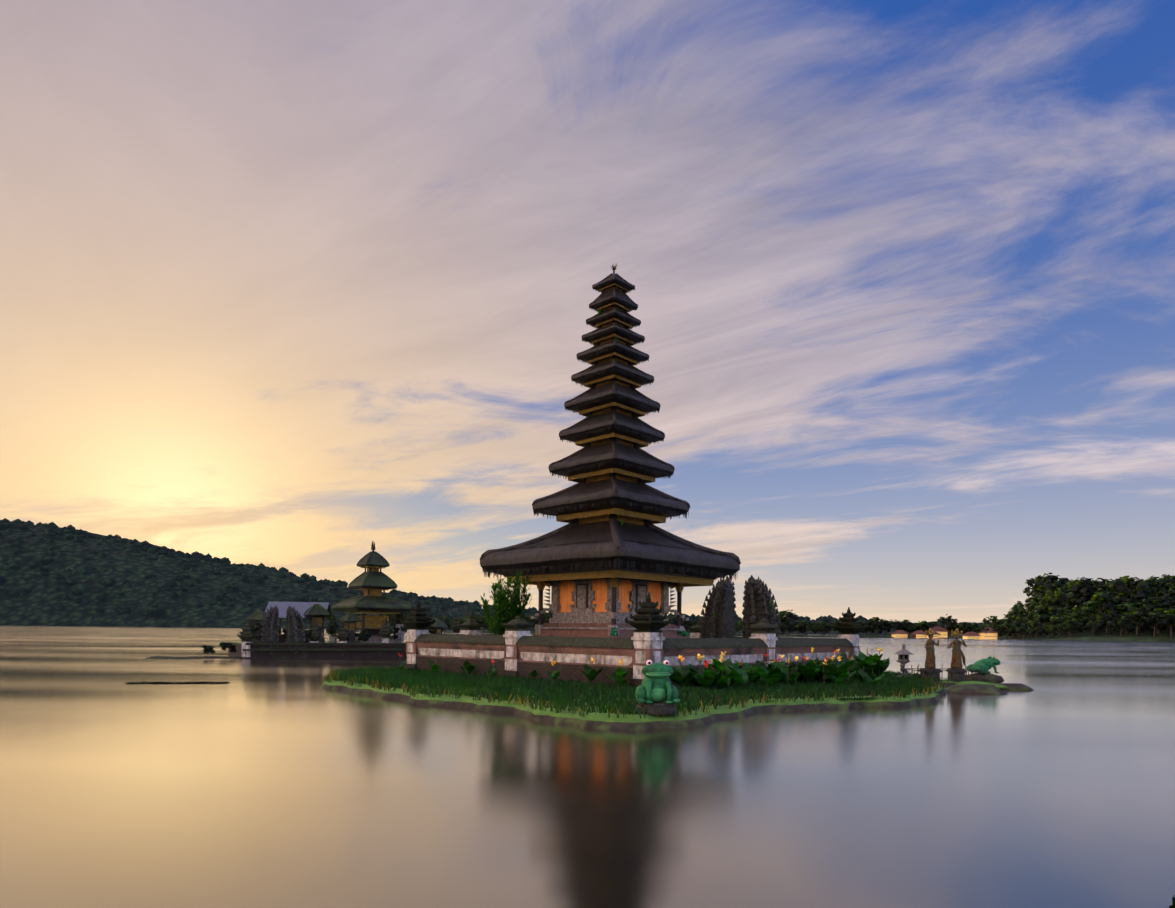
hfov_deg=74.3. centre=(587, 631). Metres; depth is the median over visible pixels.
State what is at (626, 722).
bank
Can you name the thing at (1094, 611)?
shore trees
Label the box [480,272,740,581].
meru thatch roofs
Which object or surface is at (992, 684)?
spit rock
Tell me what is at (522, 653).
platform wall
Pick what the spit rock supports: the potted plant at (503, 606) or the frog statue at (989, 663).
the frog statue at (989, 663)
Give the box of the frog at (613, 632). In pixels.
[610,626,619,635]
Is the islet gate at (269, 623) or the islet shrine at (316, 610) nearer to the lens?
the islet gate at (269, 623)
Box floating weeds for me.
[126,681,229,683]
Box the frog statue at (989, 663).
[967,656,1000,672]
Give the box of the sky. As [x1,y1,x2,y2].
[0,0,1174,622]
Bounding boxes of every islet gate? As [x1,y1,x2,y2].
[256,606,278,653]
[285,605,307,654]
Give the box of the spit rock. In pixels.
[937,673,1032,694]
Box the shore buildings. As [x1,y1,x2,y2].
[890,626,997,638]
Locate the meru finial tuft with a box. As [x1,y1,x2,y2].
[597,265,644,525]
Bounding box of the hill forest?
[0,518,990,635]
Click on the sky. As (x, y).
(297, 286)
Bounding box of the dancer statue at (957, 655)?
[946,628,966,681]
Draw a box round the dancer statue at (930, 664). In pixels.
[918,628,942,681]
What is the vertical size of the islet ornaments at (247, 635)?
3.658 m
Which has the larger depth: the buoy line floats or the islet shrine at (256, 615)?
the buoy line floats
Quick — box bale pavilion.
[265,601,331,642]
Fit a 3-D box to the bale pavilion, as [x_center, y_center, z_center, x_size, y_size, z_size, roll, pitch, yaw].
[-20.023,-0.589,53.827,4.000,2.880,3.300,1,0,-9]
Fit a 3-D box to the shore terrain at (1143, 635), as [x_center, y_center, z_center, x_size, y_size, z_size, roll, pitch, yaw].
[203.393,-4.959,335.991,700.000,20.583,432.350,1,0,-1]
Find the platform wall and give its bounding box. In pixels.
[405,630,859,687]
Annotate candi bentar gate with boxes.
[699,576,736,637]
[741,575,780,637]
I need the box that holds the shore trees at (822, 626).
[735,610,1077,638]
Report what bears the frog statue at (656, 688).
on the bank at (626, 722)
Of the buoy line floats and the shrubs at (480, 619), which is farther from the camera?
the shrubs at (480, 619)
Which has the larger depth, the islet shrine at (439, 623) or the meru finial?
the islet shrine at (439, 623)
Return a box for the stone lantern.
[892,643,913,678]
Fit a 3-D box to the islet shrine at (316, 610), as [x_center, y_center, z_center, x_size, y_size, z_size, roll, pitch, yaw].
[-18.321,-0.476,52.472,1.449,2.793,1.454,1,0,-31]
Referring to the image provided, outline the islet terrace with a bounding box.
[145,642,406,658]
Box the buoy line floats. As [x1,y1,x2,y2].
[6,641,1061,650]
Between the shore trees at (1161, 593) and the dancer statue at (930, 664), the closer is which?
the dancer statue at (930, 664)
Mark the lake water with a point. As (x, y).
(270, 783)
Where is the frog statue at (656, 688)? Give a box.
[634,659,679,714]
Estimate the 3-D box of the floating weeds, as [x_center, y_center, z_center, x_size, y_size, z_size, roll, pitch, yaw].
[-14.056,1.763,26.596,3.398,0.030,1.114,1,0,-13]
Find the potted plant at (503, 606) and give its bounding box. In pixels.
[479,572,532,634]
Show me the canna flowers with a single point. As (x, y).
(681, 658)
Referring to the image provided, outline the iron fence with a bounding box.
[901,664,984,681]
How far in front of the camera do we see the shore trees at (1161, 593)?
436.91 m
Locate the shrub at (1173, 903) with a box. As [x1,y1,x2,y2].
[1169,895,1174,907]
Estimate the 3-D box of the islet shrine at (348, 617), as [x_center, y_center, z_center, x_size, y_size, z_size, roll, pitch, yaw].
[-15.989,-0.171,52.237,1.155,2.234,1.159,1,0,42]
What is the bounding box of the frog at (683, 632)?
[678,629,689,635]
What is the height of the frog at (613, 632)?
0.368 m
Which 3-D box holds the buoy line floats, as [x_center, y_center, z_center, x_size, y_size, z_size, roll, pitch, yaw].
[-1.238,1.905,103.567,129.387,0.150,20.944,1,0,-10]
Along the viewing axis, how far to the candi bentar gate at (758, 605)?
35.42 m
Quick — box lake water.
[0,625,1174,907]
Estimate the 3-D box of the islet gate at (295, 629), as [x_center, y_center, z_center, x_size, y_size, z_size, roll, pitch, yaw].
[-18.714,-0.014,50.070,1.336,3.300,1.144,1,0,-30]
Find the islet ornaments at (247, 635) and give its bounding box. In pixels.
[237,611,460,656]
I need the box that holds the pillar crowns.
[401,593,864,634]
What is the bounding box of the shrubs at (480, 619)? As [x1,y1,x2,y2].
[382,610,702,632]
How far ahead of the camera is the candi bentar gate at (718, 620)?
36.82 m
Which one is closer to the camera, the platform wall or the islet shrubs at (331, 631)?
the platform wall
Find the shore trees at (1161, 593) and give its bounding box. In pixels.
[1031,573,1174,613]
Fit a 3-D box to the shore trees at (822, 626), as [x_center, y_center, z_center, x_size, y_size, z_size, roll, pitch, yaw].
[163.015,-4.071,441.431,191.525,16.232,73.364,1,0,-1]
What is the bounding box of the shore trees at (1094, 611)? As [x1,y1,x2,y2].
[991,576,1174,638]
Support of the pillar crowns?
on the platform wall
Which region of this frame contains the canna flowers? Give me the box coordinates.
[398,647,882,667]
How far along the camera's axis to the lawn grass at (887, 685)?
21.53 m
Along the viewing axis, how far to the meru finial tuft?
31.85 m
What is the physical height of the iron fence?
0.780 m
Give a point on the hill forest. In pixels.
(52, 574)
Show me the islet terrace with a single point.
(349, 650)
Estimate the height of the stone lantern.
1.400 m
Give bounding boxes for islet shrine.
[246,610,264,642]
[304,604,329,642]
[338,612,361,642]
[427,618,447,633]
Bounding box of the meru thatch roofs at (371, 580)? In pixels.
[332,551,412,612]
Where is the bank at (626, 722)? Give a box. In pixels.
[320,673,946,729]
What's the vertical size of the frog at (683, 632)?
0.284 m
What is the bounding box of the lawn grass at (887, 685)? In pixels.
[322,665,944,718]
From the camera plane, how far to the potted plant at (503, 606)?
29.60 m
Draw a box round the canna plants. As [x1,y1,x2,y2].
[395,650,889,689]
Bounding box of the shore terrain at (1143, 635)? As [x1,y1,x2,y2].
[326,608,1174,641]
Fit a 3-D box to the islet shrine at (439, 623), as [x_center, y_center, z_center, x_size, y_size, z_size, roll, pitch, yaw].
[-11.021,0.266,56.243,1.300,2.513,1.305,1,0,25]
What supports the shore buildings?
on the shore terrain at (1143, 635)
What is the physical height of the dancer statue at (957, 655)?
2.170 m
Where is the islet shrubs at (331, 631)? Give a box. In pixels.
[202,620,439,653]
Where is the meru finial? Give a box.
[371,541,375,551]

